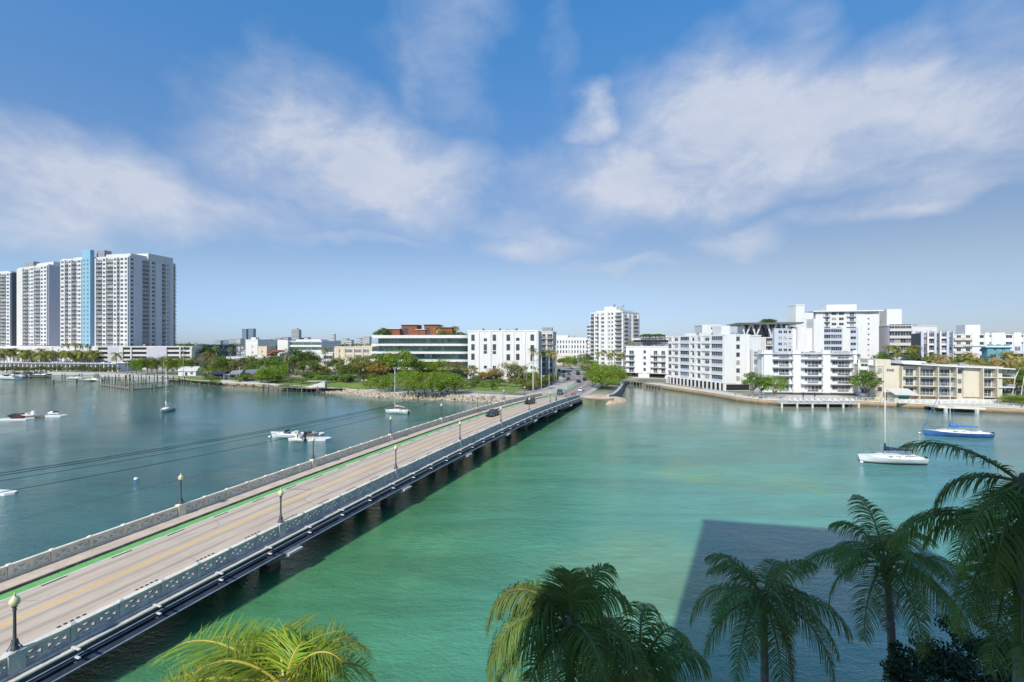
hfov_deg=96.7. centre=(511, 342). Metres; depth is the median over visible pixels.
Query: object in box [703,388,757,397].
quay railing
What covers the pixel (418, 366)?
tree
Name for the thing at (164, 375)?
marina pavement
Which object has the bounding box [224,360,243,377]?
tree
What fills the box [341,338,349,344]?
distant building
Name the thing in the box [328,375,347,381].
shrub
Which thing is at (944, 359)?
palm tree
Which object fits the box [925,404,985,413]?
quay dock
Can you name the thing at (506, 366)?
tree
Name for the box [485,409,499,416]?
car
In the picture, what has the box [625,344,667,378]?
four storey flats
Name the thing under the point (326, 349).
palm tree
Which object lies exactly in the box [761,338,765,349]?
beige side wing
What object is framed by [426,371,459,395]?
mangrove tree
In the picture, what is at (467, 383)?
mangrove tree
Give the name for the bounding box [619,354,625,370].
palm tree
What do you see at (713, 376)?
window
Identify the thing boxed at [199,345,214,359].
tree
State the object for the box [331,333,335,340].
distant tower
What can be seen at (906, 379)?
balcony door
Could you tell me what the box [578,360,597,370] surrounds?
mangrove tree
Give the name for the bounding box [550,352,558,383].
palm tree
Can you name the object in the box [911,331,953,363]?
finned grey block
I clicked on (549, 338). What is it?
balcony annex
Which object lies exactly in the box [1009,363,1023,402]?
palm tree
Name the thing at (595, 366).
mangrove tree
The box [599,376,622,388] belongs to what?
mangrove tree
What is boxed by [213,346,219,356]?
palm tree
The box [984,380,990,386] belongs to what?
balcony door
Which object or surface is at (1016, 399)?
mangrove tree
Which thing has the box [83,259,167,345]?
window
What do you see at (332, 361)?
tree
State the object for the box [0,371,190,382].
seawall
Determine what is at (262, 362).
tree
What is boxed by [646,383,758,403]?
seawall
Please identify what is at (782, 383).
mangrove tree
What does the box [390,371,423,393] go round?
mangrove tree
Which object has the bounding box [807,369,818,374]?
balcony door
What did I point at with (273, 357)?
tree
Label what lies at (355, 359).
mangrove tree
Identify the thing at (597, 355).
palm tree
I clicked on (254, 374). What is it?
shrub
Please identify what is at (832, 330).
window
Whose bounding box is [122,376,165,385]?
dock
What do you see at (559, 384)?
pavement
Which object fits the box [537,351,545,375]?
palm tree
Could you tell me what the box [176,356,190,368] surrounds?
mangrove tree
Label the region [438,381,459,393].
mangrove tree
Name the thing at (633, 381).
dock
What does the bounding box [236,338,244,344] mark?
distant building
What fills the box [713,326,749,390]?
white end block
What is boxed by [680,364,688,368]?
window
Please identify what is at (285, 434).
motorboat
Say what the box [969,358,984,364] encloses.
palm tree
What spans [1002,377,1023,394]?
tree
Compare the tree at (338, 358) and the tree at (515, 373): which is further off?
the tree at (338, 358)
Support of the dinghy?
on the water
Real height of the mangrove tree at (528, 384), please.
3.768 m
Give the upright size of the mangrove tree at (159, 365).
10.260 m
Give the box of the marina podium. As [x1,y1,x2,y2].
[0,344,200,361]
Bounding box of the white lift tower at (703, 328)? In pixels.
[694,325,721,332]
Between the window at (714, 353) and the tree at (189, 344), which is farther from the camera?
the tree at (189, 344)
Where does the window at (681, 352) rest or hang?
in the quay apartment block at (695, 359)
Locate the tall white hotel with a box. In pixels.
[805,304,883,358]
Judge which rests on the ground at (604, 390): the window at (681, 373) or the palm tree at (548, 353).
the palm tree at (548, 353)
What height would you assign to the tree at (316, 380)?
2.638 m
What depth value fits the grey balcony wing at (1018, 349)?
185.09 m
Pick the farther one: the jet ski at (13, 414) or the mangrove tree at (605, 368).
the mangrove tree at (605, 368)
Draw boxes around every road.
[548,366,594,396]
[557,367,575,380]
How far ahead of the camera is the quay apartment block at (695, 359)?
192.03 m
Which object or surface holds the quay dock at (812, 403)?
in the water
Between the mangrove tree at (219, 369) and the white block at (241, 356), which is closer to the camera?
the mangrove tree at (219, 369)
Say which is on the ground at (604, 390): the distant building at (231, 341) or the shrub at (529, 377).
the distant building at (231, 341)
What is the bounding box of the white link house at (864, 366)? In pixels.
[858,360,872,397]
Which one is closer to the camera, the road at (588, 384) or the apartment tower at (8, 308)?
the road at (588, 384)
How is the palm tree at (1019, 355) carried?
on the ground at (604, 390)
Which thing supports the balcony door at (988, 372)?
in the cream apartment house at (905, 379)
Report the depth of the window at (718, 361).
181.30 m
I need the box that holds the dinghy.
[288,433,305,441]
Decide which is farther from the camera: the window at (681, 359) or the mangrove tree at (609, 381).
the window at (681, 359)
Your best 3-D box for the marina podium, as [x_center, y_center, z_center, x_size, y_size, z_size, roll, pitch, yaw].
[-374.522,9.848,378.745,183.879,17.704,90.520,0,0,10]
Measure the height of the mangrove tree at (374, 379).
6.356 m
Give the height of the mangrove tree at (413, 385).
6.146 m
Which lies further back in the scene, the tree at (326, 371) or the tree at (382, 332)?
the tree at (382, 332)
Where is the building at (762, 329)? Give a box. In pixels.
[726,322,803,349]
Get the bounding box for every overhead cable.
[0,351,555,475]
[0,360,535,473]
[0,365,530,492]
[1,356,546,480]
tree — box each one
[0,352,9,367]
[3,348,18,359]
[10,353,24,361]
[15,349,32,361]
[20,350,34,361]
[31,353,45,361]
[34,348,49,354]
[37,351,50,361]
[45,351,59,362]
[46,352,59,361]
[60,351,71,357]
[60,351,76,358]
[71,353,85,361]
[73,350,86,362]
[81,352,92,362]
[85,350,101,358]
[111,352,124,372]
[124,359,135,373]
[128,358,143,374]
[142,357,153,373]
[145,356,159,371]
[151,358,164,373]
[161,355,173,374]
[166,357,180,374]
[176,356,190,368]
[181,343,197,353]
[183,350,220,372]
[185,357,198,366]
[197,365,209,372]
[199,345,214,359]
[200,372,220,376]
[203,376,218,381]
[206,349,224,357]
[207,363,228,376]
[210,355,232,377]
[210,366,230,378]
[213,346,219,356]
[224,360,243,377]
[226,348,233,375]
[236,359,249,369]
[240,355,259,360]
[241,362,255,369]
[244,364,262,370]
[252,357,270,367]
[255,364,287,381]
[264,377,281,382]
[267,355,281,361]
[268,359,281,365]
[274,347,310,375]
[285,362,304,372]
[289,350,319,371]
[293,378,309,382]
[295,360,322,372]
[306,372,322,377]
[309,355,324,363]
[309,378,326,382]
[312,366,330,374]
[312,374,330,381]
[319,347,332,365]
[323,368,335,377]
[324,359,345,369]
[326,357,344,365]
[336,373,358,382]
[338,364,358,380]
[350,358,374,373]
[351,357,363,372]
[357,374,368,381]
[360,379,375,387]
[365,361,392,376]
[366,376,389,390]
[372,349,416,373]
[373,356,398,375]
[374,381,394,389]
[378,372,404,391]
[379,328,389,334]
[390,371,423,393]
[394,369,419,379]
[403,379,424,395]
[407,370,441,394]
[408,357,426,370]
[420,360,439,371]
[421,378,448,393]
[426,358,451,372]
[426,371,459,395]
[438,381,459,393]
[442,372,460,379]
[442,374,467,393]
[446,361,465,372]
[451,365,465,374]
[459,381,472,386]
[462,364,478,379]
[471,375,480,379]
[478,372,491,379]
[479,381,488,387]
[486,367,504,378]
[492,378,507,385]
[496,361,520,383]
[507,377,521,386]
[508,365,525,378]
[515,378,528,388]
[525,381,538,389]
[528,348,536,391]
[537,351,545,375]
[545,350,554,385]
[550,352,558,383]
[560,356,581,368]
[569,357,591,370]
[577,353,593,364]
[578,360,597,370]
[582,369,596,385]
[585,368,617,387]
[588,362,615,373]
[594,352,601,369]
[599,364,633,384]
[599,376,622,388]
[611,371,627,385]
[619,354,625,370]
[741,371,764,396]
[751,376,771,396]
[762,374,788,397]
[844,370,883,400]
[873,351,890,358]
[877,352,893,359]
[879,628,981,681]
[882,345,894,352]
[887,346,900,359]
[891,350,901,359]
[900,352,922,360]
[902,347,913,359]
[908,346,920,352]
[919,613,1012,681]
[925,353,939,360]
[926,360,943,363]
[934,354,953,363]
[958,357,973,364]
[963,352,978,363]
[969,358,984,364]
[984,353,999,365]
[986,358,1002,365]
[993,361,1012,392]
[995,394,1023,404]
[999,351,1016,389]
[1002,369,1016,384]
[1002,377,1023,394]
[1003,395,1023,404]
[1006,359,1019,391]
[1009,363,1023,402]
[1011,356,1023,386]
[1012,354,1023,389]
[1018,362,1023,402]
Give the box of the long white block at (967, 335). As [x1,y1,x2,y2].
[949,325,1023,364]
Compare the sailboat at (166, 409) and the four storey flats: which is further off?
the four storey flats
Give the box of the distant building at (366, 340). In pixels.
[363,337,371,344]
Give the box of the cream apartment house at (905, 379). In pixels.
[854,358,1015,403]
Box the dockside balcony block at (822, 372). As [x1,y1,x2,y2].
[749,350,861,394]
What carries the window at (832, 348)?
in the apartment block at (815, 335)
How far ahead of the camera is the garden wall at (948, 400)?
141.00 m
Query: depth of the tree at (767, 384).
155.72 m
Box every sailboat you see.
[160,370,175,412]
[385,371,409,413]
[858,388,928,464]
[922,375,994,437]
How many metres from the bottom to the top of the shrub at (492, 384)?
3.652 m
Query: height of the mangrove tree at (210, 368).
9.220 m
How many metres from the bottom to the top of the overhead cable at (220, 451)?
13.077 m
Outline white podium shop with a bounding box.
[305,352,333,367]
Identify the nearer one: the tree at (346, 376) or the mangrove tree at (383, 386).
the mangrove tree at (383, 386)
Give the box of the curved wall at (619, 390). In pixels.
[607,379,624,396]
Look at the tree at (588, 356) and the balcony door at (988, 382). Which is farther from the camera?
the tree at (588, 356)
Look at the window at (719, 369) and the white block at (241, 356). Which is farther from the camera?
the white block at (241, 356)
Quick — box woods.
[176,342,376,345]
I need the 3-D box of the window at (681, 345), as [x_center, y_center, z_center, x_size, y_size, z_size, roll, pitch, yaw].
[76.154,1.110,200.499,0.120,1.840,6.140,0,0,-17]
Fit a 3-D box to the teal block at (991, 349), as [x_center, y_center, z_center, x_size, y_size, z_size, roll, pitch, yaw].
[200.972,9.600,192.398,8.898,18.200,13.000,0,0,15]
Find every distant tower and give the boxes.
[242,329,247,344]
[248,329,255,338]
[291,328,300,339]
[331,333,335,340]
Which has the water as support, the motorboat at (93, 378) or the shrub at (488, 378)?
the motorboat at (93, 378)
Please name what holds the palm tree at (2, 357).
on the ground at (604, 390)
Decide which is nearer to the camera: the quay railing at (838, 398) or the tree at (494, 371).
the quay railing at (838, 398)
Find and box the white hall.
[245,337,275,355]
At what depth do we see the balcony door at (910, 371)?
147.72 m
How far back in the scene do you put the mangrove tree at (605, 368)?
200.24 m
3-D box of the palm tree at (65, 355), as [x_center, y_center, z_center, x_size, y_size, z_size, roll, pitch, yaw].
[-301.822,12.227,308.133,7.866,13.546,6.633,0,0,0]
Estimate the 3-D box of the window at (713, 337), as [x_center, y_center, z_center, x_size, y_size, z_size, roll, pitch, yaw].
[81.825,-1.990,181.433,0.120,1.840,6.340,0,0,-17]
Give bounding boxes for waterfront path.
[221,380,522,397]
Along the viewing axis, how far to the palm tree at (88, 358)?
309.67 m
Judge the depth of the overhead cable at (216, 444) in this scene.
69.58 m
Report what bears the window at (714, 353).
in the quay apartment block at (695, 359)
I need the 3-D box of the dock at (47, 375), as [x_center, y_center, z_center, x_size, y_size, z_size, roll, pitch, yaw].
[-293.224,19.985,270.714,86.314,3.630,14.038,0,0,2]
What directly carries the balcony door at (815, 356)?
in the dockside balcony block at (822, 372)
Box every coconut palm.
[146,612,378,681]
[485,562,657,681]
[583,601,711,681]
[689,553,852,681]
[792,494,974,681]
[885,506,1023,681]
[896,440,1023,681]
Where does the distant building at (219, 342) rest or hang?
on the ground at (604, 390)
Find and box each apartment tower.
[0,271,16,345]
[17,261,59,345]
[60,250,176,345]
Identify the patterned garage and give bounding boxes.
[205,344,276,358]
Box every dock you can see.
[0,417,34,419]
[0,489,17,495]
[2,373,98,377]
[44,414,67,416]
[53,378,102,382]
[94,374,184,382]
[98,375,134,389]
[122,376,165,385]
[130,381,172,389]
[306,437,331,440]
[626,379,645,385]
[643,384,659,389]
[773,401,859,407]
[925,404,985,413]
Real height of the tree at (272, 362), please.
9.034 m
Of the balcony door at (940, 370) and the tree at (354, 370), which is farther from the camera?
the tree at (354, 370)
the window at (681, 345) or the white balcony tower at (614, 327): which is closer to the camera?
the window at (681, 345)
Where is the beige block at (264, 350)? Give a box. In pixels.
[258,346,276,355]
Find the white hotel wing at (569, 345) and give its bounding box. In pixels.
[556,335,588,363]
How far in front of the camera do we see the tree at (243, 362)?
261.30 m
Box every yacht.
[0,373,22,379]
[9,371,29,375]
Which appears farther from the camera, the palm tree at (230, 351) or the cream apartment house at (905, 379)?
the palm tree at (230, 351)
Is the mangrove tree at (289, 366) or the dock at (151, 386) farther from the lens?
the mangrove tree at (289, 366)
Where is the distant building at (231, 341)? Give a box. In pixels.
[229,339,235,343]
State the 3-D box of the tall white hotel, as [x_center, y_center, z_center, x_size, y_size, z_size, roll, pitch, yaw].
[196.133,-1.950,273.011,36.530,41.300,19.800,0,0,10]
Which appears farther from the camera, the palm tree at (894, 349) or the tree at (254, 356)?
the tree at (254, 356)
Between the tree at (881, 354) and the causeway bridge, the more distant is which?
the tree at (881, 354)
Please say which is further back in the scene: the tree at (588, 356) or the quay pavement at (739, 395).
the tree at (588, 356)
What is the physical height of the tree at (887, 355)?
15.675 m
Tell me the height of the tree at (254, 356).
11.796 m
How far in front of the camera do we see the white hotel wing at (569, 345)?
395.60 m
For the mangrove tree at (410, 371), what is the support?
on the ground at (604, 390)
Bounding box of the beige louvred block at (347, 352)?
[331,345,377,368]
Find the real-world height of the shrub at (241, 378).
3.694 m
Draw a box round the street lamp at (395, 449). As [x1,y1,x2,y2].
[394,444,397,468]
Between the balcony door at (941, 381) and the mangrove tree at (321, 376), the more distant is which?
the mangrove tree at (321, 376)
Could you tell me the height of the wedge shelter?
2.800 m
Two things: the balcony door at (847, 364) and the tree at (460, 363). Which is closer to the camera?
the balcony door at (847, 364)
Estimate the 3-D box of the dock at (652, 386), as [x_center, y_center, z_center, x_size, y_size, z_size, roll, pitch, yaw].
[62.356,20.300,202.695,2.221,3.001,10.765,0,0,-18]
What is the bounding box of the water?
[0,374,1023,681]
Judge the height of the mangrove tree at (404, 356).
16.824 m
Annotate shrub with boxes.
[21,367,32,372]
[34,365,44,372]
[77,365,85,371]
[232,375,248,381]
[252,370,271,382]
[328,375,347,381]
[469,380,480,385]
[487,373,501,381]
[489,382,497,389]
[520,373,534,380]
[542,374,551,384]
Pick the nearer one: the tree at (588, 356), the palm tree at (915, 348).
the palm tree at (915, 348)
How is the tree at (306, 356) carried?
on the ground at (604, 390)
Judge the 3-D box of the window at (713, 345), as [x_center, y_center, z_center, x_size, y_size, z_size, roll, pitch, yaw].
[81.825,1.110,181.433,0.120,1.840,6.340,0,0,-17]
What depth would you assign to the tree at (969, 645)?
17.06 m
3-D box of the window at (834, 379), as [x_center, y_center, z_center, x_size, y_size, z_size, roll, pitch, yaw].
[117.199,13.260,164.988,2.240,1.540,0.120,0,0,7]
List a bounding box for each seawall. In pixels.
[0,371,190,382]
[191,380,353,390]
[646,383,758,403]
[758,399,857,405]
[858,400,1023,413]
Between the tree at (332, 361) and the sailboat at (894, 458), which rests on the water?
the sailboat at (894, 458)
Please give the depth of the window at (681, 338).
201.32 m
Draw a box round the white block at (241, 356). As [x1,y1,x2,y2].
[226,355,284,367]
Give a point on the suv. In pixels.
(532, 399)
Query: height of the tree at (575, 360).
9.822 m
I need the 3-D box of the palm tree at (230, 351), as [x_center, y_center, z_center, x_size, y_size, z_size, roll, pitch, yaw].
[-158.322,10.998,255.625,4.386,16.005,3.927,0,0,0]
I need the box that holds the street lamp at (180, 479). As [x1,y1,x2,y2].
[177,473,184,503]
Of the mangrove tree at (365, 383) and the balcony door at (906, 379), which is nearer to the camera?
the balcony door at (906, 379)
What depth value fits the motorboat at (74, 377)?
254.52 m
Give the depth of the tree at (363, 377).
211.29 m
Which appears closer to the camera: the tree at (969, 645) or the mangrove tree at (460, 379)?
the tree at (969, 645)
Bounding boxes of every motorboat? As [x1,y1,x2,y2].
[21,411,43,416]
[31,373,51,376]
[66,374,82,378]
[83,377,100,380]
[271,429,306,437]
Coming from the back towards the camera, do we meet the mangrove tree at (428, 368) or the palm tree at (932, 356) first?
the mangrove tree at (428, 368)
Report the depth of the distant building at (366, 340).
1772.85 m
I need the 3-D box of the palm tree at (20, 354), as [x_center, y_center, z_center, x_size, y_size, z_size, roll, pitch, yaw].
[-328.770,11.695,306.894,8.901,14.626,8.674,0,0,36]
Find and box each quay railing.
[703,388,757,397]
[758,395,856,399]
[857,397,1021,407]
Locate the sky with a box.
[0,0,1023,343]
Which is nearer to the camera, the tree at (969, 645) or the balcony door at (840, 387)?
the tree at (969, 645)
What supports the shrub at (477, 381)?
on the lawn at (507, 387)
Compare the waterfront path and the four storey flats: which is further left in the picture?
the waterfront path
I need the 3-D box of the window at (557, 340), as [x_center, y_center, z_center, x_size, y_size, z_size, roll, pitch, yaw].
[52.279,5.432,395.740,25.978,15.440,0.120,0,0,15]
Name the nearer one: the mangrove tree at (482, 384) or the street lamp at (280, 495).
the street lamp at (280, 495)
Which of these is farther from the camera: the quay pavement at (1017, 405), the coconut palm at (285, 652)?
the quay pavement at (1017, 405)
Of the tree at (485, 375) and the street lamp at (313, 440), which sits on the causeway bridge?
the street lamp at (313, 440)
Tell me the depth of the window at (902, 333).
256.71 m
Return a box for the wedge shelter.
[305,381,326,387]
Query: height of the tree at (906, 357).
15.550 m
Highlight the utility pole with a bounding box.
[555,345,556,382]
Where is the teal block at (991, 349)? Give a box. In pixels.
[964,344,1012,388]
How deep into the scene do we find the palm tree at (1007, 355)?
178.96 m
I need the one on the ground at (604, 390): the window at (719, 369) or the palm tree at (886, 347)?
the palm tree at (886, 347)
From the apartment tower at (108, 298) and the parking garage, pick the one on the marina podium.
the apartment tower at (108, 298)
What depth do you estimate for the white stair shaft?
252.34 m
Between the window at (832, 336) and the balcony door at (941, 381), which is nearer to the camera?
the balcony door at (941, 381)
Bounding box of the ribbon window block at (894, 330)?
[879,309,912,359]
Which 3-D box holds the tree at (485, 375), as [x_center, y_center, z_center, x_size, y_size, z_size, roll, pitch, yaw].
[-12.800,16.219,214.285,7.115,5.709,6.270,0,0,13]
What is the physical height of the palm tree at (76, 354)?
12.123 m
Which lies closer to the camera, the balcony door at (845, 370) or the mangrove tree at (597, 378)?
the balcony door at (845, 370)
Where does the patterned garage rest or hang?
on the ground at (604, 390)
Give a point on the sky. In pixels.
(351, 169)
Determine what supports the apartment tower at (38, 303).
on the marina podium
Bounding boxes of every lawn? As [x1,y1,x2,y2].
[160,376,220,382]
[269,380,374,389]
[465,381,535,391]
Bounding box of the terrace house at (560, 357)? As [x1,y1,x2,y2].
[557,355,575,365]
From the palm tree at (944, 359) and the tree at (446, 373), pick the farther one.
the tree at (446, 373)
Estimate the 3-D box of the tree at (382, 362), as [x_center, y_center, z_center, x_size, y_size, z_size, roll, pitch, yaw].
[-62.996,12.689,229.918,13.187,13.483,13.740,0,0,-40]
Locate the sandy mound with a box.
[582,394,627,403]
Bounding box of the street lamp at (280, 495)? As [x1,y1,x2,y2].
[277,488,283,522]
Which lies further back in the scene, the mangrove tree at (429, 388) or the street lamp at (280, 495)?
the mangrove tree at (429, 388)
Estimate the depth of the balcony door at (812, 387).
165.84 m
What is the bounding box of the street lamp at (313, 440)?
[311,436,314,458]
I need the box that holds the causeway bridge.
[0,392,585,681]
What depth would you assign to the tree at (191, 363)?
262.86 m
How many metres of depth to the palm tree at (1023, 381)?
142.31 m
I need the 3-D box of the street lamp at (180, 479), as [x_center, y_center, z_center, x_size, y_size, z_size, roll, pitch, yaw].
[-32.923,14.448,45.253,0.469,3.070,0.470,0,0,0]
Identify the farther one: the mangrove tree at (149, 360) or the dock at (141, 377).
the mangrove tree at (149, 360)
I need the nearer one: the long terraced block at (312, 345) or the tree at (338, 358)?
the tree at (338, 358)
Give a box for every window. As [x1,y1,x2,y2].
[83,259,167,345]
[557,340,586,356]
[608,313,612,363]
[680,337,688,340]
[680,344,688,347]
[680,351,688,354]
[680,358,688,361]
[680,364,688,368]
[680,371,688,375]
[712,336,721,339]
[712,344,721,347]
[712,351,721,355]
[712,359,721,363]
[712,367,721,371]
[712,374,721,379]
[831,329,841,331]
[831,335,841,337]
[831,341,841,344]
[831,347,841,350]
[832,377,838,381]
[889,331,894,335]
[898,396,908,398]
[900,331,905,335]
[930,334,944,354]
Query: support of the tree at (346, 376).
on the lawn at (349, 384)
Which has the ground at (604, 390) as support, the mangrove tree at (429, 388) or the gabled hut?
the gabled hut
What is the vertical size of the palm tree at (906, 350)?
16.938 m
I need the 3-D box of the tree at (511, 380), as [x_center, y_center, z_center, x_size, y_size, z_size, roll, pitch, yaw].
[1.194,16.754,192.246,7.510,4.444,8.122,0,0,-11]
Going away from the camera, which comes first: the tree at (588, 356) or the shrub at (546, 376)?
the shrub at (546, 376)
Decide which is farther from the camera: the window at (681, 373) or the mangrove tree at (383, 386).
the window at (681, 373)
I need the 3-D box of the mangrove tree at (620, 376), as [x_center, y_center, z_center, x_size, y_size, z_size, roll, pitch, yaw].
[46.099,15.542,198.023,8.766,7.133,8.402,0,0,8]
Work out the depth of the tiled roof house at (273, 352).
349.30 m
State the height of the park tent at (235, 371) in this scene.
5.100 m
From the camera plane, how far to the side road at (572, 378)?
251.40 m
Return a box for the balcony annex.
[542,327,556,374]
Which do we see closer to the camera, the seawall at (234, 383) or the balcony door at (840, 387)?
the balcony door at (840, 387)
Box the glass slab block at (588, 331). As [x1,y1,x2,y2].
[587,324,590,364]
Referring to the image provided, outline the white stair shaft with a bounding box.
[788,304,812,327]
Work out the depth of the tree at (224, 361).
245.01 m
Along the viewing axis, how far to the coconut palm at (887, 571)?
17.97 m
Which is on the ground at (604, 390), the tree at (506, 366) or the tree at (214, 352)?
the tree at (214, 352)
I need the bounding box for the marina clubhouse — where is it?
[0,361,139,371]
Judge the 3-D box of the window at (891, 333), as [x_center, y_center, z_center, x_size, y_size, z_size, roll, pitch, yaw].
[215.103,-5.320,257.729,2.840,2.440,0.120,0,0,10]
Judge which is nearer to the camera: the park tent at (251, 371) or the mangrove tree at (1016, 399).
the mangrove tree at (1016, 399)
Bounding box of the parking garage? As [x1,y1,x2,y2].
[95,344,202,369]
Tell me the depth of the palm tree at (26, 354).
307.85 m
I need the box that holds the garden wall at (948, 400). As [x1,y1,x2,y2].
[898,399,1001,402]
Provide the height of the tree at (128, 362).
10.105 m
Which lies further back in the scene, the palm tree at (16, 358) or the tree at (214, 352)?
the tree at (214, 352)
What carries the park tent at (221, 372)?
on the waterfront path
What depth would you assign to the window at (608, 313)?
359.77 m
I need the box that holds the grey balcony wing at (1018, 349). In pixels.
[993,344,1023,388]
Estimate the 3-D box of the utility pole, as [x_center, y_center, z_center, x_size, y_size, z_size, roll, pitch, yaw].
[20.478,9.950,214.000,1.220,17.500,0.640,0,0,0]
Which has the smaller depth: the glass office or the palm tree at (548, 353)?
the palm tree at (548, 353)
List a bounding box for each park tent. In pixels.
[211,371,229,373]
[229,370,244,373]
[244,369,260,373]
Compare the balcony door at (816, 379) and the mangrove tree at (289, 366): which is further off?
the mangrove tree at (289, 366)
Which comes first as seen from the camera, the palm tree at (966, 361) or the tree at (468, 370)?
the palm tree at (966, 361)
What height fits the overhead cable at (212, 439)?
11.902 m
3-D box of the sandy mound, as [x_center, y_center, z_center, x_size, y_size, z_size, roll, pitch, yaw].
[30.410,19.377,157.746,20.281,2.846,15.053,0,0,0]
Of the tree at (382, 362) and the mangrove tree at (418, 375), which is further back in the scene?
the tree at (382, 362)
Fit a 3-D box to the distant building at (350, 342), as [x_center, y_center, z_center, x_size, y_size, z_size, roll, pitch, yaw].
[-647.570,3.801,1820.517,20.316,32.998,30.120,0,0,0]
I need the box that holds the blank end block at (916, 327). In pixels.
[911,324,936,333]
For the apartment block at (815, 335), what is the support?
on the ground at (604, 390)
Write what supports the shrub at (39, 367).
on the ground at (604, 390)
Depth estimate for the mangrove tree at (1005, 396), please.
137.44 m
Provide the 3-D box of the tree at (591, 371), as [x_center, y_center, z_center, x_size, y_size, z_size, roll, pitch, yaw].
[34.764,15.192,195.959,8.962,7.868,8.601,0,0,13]
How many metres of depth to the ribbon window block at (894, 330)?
258.46 m
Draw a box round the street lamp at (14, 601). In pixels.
[6,592,22,651]
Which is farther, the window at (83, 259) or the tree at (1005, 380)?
the window at (83, 259)
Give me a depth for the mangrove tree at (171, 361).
263.26 m
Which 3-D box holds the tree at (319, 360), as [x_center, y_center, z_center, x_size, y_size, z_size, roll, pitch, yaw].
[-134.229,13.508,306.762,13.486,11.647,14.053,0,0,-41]
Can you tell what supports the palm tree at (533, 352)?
on the ground at (604, 390)
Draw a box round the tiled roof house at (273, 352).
[266,350,283,355]
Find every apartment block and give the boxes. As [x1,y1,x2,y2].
[467,328,541,378]
[666,329,760,390]
[766,319,859,352]
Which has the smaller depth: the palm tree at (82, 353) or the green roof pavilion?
the green roof pavilion
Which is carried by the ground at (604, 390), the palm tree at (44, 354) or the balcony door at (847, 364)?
the palm tree at (44, 354)
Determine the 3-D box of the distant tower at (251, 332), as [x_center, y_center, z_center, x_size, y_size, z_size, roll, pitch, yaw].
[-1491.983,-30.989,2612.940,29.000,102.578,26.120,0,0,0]
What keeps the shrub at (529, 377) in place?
on the lawn at (507, 387)
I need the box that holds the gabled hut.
[177,366,202,375]
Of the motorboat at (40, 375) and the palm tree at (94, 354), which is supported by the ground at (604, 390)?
the palm tree at (94, 354)
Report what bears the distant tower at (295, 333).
on the ground at (604, 390)
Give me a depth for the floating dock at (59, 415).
125.41 m
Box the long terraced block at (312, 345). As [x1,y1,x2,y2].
[277,339,340,360]
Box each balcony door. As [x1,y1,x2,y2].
[807,355,818,358]
[807,361,818,366]
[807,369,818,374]
[807,377,818,383]
[807,386,818,391]
[837,355,848,358]
[837,361,848,366]
[837,369,848,375]
[837,378,848,383]
[837,386,848,391]
[905,369,912,375]
[905,378,913,384]
[920,369,932,375]
[920,379,933,385]
[920,388,932,394]
[939,369,951,375]
[939,379,951,385]
[939,388,951,395]
[984,370,990,376]
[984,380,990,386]
[984,389,990,395]
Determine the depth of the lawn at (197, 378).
238.43 m
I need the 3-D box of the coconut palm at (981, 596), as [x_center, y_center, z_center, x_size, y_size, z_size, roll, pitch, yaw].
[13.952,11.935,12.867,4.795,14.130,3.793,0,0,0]
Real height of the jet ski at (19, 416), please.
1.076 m
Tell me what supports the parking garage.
on the ground at (604, 390)
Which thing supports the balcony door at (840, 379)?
in the dockside balcony block at (822, 372)
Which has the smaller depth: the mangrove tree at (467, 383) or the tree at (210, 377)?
the mangrove tree at (467, 383)
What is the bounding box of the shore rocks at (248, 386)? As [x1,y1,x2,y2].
[190,382,322,390]
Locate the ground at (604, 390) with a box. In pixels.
[85,344,1023,404]
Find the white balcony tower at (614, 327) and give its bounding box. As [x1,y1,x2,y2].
[590,304,639,366]
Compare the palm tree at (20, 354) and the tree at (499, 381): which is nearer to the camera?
the tree at (499, 381)
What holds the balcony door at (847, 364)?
in the dockside balcony block at (822, 372)
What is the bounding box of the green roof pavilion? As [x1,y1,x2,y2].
[632,336,667,345]
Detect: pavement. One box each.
[0,370,195,376]
[523,366,600,397]
[652,383,765,397]
[759,394,1023,407]
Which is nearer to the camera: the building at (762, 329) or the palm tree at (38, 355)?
the building at (762, 329)
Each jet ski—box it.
[7,413,22,416]
[10,414,24,418]
[47,411,60,413]
[306,430,318,435]
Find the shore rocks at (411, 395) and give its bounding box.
[314,387,517,402]
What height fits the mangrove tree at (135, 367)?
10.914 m
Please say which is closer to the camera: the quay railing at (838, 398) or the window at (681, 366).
the quay railing at (838, 398)
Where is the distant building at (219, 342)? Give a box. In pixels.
[215,340,222,344]
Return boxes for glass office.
[370,324,467,376]
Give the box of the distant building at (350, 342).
[346,340,353,345]
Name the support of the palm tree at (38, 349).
on the ground at (604, 390)
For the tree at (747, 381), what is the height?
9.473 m
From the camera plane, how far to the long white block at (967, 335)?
216.25 m
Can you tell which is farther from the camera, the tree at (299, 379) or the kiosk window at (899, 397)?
the tree at (299, 379)
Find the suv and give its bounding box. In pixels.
[524,397,534,403]
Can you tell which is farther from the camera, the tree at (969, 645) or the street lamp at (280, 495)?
the street lamp at (280, 495)
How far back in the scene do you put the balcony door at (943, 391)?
145.50 m
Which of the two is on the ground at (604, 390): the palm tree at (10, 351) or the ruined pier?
the palm tree at (10, 351)
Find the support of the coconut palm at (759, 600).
on the near ground
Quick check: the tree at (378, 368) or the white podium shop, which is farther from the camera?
the white podium shop
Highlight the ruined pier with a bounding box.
[258,384,342,392]

